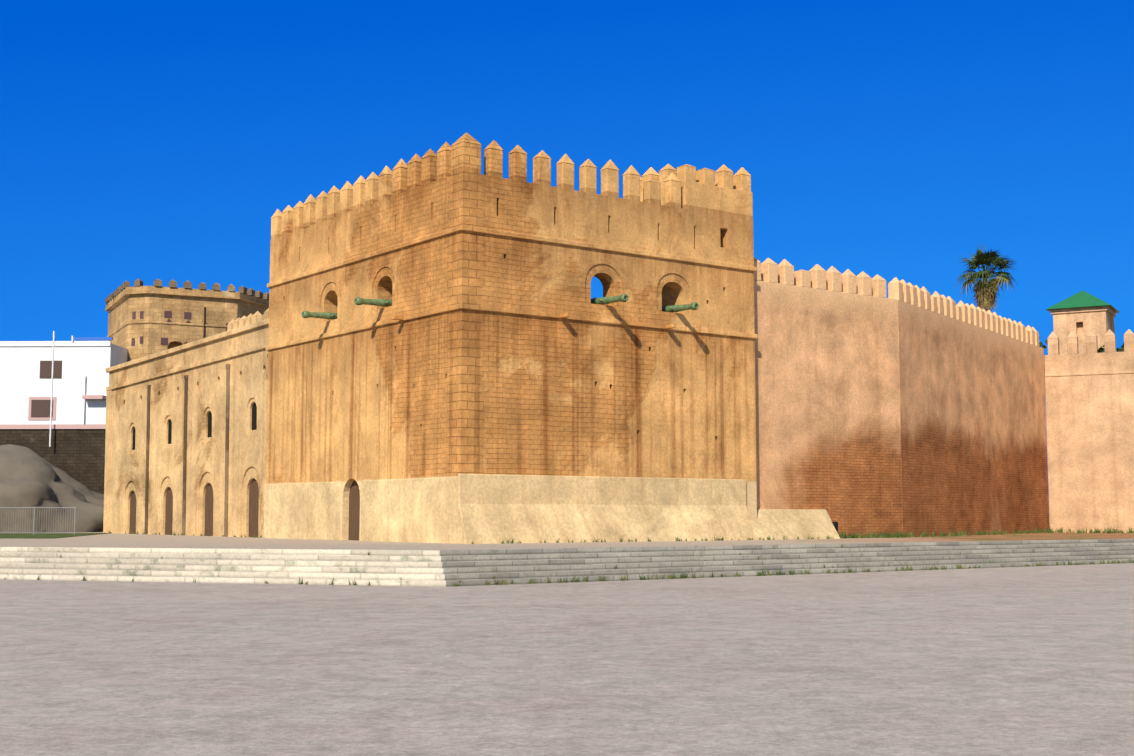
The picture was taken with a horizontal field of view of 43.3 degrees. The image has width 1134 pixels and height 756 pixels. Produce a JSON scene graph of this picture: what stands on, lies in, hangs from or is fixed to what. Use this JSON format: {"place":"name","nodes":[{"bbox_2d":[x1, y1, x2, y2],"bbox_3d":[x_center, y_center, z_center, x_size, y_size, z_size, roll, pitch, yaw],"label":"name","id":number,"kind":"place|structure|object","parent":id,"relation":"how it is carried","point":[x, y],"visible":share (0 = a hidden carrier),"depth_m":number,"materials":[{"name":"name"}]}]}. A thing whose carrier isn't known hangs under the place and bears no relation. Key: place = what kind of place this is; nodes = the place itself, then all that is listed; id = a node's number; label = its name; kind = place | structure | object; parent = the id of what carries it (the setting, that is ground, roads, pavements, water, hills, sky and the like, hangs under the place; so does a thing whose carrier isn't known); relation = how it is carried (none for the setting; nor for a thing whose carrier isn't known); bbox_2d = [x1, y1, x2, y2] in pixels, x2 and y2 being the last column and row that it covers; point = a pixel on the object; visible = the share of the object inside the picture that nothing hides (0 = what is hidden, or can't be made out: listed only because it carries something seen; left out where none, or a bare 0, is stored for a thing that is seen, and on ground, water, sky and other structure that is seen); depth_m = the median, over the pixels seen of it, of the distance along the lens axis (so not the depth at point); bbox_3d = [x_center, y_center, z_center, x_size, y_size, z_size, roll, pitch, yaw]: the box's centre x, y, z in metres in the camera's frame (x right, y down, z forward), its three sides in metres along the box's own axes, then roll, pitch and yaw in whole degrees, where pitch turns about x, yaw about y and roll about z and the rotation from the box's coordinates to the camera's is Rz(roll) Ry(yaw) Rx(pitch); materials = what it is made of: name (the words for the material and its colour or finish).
{"place":"outdoors","nodes":[
{"label":"outdoors","id":0,"kind":"place"},
{"bbox_2d":[132,403,256,449],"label":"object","id":1,"kind":"object","parent":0,"point":[254,417],"visible":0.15,"depth_m":72.76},
{"bbox_2d":[0,520,1133,755],"bbox_3d":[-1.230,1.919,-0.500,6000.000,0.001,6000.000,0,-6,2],"label":"ground","id":2,"kind":"structure","parent":0,"point":[1034,660],"depth_m":18.52,"materials":[{"name":"grey concrete"}]},
{"bbox_2d":[0,444,103,532],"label":"outcrop rock","id":3,"kind":"object","parent":2,"relation":"on","point":[29,477],"visible":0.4,"depth_m":87.93,"materials":[{"name":"grey stone"}]},
{"bbox_2d":[0,429,105,493],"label":"retaining wall","id":4,"kind":"structure","parent":2,"relation":"on","point":[78,455],"depth_m":94.63,"materials":[{"name":"brown brick"}]},
{"bbox_2d":[0,424,105,428],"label":"wall coping","id":5,"kind":"object","parent":4,"relation":"on","point":[69,426],"depth_m":94.69,"materials":[{"name":"paint"}]},
{"bbox_2d":[0,341,127,424],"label":"white house","id":6,"kind":"structure","parent":4,"relation":"on","point":[85,364],"depth_m":98.16,"materials":[{"name":"paint"}]},
{"bbox_2d":[31,361,61,416],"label":"house windows","id":7,"kind":"structure","parent":6,"relation":"in","point":[40,408],"depth_m":98.08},
{"bbox_2d":[49,331,72,446],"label":"pole","id":8,"kind":"object","parent":6,"relation":"attached to","point":[52,387],"visible":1,"depth_m":94.52,"materials":[{"name":"white metal"}]},
{"bbox_2d":[28,395,105,419],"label":"house frames","id":9,"kind":"structure","parent":6,"relation":"on","point":[94,397],"depth_m":97.89,"materials":[{"name":"pink paint"}]},
{"bbox_2d":[73,337,112,340],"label":"rooftop railing","id":10,"kind":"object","parent":6,"relation":"on","point":[93,338],"depth_m":98.56,"materials":[{"name":"blue paint"}]},
{"bbox_2d":[105,286,268,361],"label":"bastion","id":11,"kind":"object","parent":2,"relation":"on","point":[153,327],"visible":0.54,"depth_m":102.60,"materials":[{"name":"stone"}]},
{"bbox_2d":[131,311,227,345],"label":"windows","id":12,"kind":"structure","parent":11,"relation":"in","point":[167,314],"depth_m":101.86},
{"bbox_2d":[105,278,268,302],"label":"battlements","id":13,"kind":"object","parent":11,"relation":"on","point":[186,284],"visible":0.31,"depth_m":103.54,"materials":[{"name":"brown stone"}]},
{"bbox_2d":[203,307,205,337],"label":"drainpipe","id":14,"kind":"object","parent":11,"relation":"attached to","point":[204,323],"visible":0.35,"depth_m":103.06,"materials":[{"name":"metal"}]},
{"bbox_2d":[109,325,268,537],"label":"building facade","id":15,"kind":"structure","parent":2,"relation":"on","point":[206,396],"depth_m":73.81,"materials":[{"name":"beige stone"}]},
{"bbox_2d":[103,308,268,532],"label":"wing trim","id":16,"kind":"structure","parent":15,"relation":"attached to","point":[257,319],"depth_m":77.07,"materials":[{"name":"beige stone"}]},
{"bbox_2d":[129,479,258,536],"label":"arched doors","id":17,"kind":"structure","parent":15,"relation":"in","point":[253,506],"depth_m":72.35,"materials":[{"name":"brown wood"}]},
{"bbox_2d":[144,354,267,536],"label":"drainpipes","id":18,"kind":"object","parent":15,"relation":"attached to","point":[185,453],"visible":0.67,"depth_m":74.32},
{"bbox_2d":[266,171,756,540],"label":"fortress wall","id":19,"kind":"structure","parent":2,"relation":"on","point":[454,393],"depth_m":57.35,"materials":[{"name":"beige stone"}]},
{"bbox_2d":[302,311,336,319],"bbox_3d":[-10.303,-2.672,61.308,2.300,0.361,0.560,2,-6,-37],"label":"cannon","id":20,"kind":"object","parent":19,"relation":"on","point":[321,315],"visible":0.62,"depth_m":60.99,"materials":[{"name":"green metal"}]},
{"bbox_2d":[354,297,391,306],"bbox_3d":[-7.497,-3.034,57.555,2.300,0.361,0.560,2,-6,-37],"label":"cannon","id":21,"kind":"object","parent":19,"relation":"on","point":[375,302],"visible":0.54,"depth_m":57.25,"materials":[{"name":"green metal"}]},
{"bbox_2d":[266,132,757,350],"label":"battlements","id":22,"kind":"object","parent":19,"relation":"attached to","point":[726,193],"depth_m":58.45,"materials":[{"name":"beige stone"}]},
{"bbox_2d":[591,294,627,304],"bbox_3d":[1.626,-3.097,56.905,0.560,0.361,2.300,4,-5,-36],"label":"cannon","id":23,"kind":"object","parent":19,"relation":"on","point":[609,300],"visible":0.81,"depth_m":56.67,"materials":[{"name":"green metal"}]},
{"bbox_2d":[662,302,698,312],"bbox_3d":[4.594,-2.885,59.103,0.560,0.361,2.300,4,-5,-36],"label":"cannon","id":24,"kind":"object","parent":19,"relation":"on","point":[684,307],"visible":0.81,"depth_m":58.84,"materials":[{"name":"green metal"}]},
{"bbox_2d":[0,539,1133,586],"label":"steps","id":25,"kind":"structure","parent":2,"relation":"on","point":[443,568],"depth_m":44.53,"materials":[{"name":"stone"}]},
{"bbox_2d":[8,526,1133,586],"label":"weeds","id":26,"kind":"object","parent":2,"relation":"on","point":[907,535],"visible":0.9,"depth_m":58.95,"materials":[{"name":"green plant"}]},
{"bbox_2d":[754,257,902,536],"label":"wall","id":27,"kind":"structure","parent":2,"relation":"on","point":[827,404],"depth_m":65.06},
{"bbox_2d":[888,277,1048,536],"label":"wall","id":28,"kind":"structure","parent":2,"relation":"on","point":[973,436],"depth_m":75.90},
{"bbox_2d":[953,243,1016,311],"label":"palm","id":29,"kind":"object","parent":2,"relation":"on","point":[986,291],"visible":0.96,"depth_m":104.61,"materials":[{"name":"green plant"}]},
{"bbox_2d":[1039,337,1047,372],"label":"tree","id":30,"kind":"object","parent":2,"relation":"on","point":[1041,344],"depth_m":118.77,"materials":[{"name":"green plant"}]},
{"bbox_2d":[1051,306,1115,354],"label":"pavilion","id":31,"kind":"structure","parent":2,"relation":"on","point":[1083,322],"depth_m":109.80,"materials":[{"name":"beige paint"}]},
{"bbox_2d":[1046,290,1120,312],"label":"pavilion roof","id":32,"kind":"structure","parent":31,"relation":"on","point":[1081,299],"depth_m":110.25,"materials":[{"name":"green tile"}]},
{"bbox_2d":[1044,329,1133,532],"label":"wall","id":33,"kind":"structure","parent":2,"relation":"on","point":[1089,394],"depth_m":86.67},
{"bbox_2d":[1098,345,1123,352],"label":"tree","id":34,"kind":"object","parent":2,"relation":"on","point":[1100,349],"depth_m":106.61,"materials":[{"name":"green plant"}]},
{"bbox_2d":[0,523,1133,549],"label":"terrace","id":35,"kind":"structure","parent":0,"point":[111,540],"depth_m":54.37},
{"bbox_2d":[0,533,106,537],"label":"grass patch","id":36,"kind":"object","parent":35,"relation":"on","point":[31,535],"visible":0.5,"depth_m":72.33,"materials":[{"name":"green plant"}]},
{"bbox_2d":[0,507,75,534],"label":"fence","id":37,"kind":"object","parent":36,"relation":"on","point":[33,518],"visible":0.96,"depth_m":76.12,"materials":[{"name":"grey metal"}]},
{"bbox_2d":[264,474,839,543],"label":"plinth","id":38,"kind":"structure","parent":35,"relation":"on","point":[479,508],"depth_m":56.45,"materials":[{"name":"beige paint"}]},
{"bbox_2d":[348,480,359,539],"bbox_3d":[-8.644,5.370,59.116,0.080,2.700,1.600,4,-7,-36],"label":"tower door","id":39,"kind":"structure","parent":38,"relation":"in","point":[354,510],"depth_m":59.29,"materials":[{"name":"brown wood"}]},
{"bbox_2d":[832,522,837,532],"bbox_3d":[11.802,6.809,63.867,0.200,0.750,0.700,4,-7,-36],"label":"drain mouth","id":40,"kind":"object","parent":35,"relation":"on","point":[835,524],"visible":0.21,"depth_m":63.61},
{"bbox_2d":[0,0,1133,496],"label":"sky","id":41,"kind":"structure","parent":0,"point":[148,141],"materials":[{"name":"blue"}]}
]}

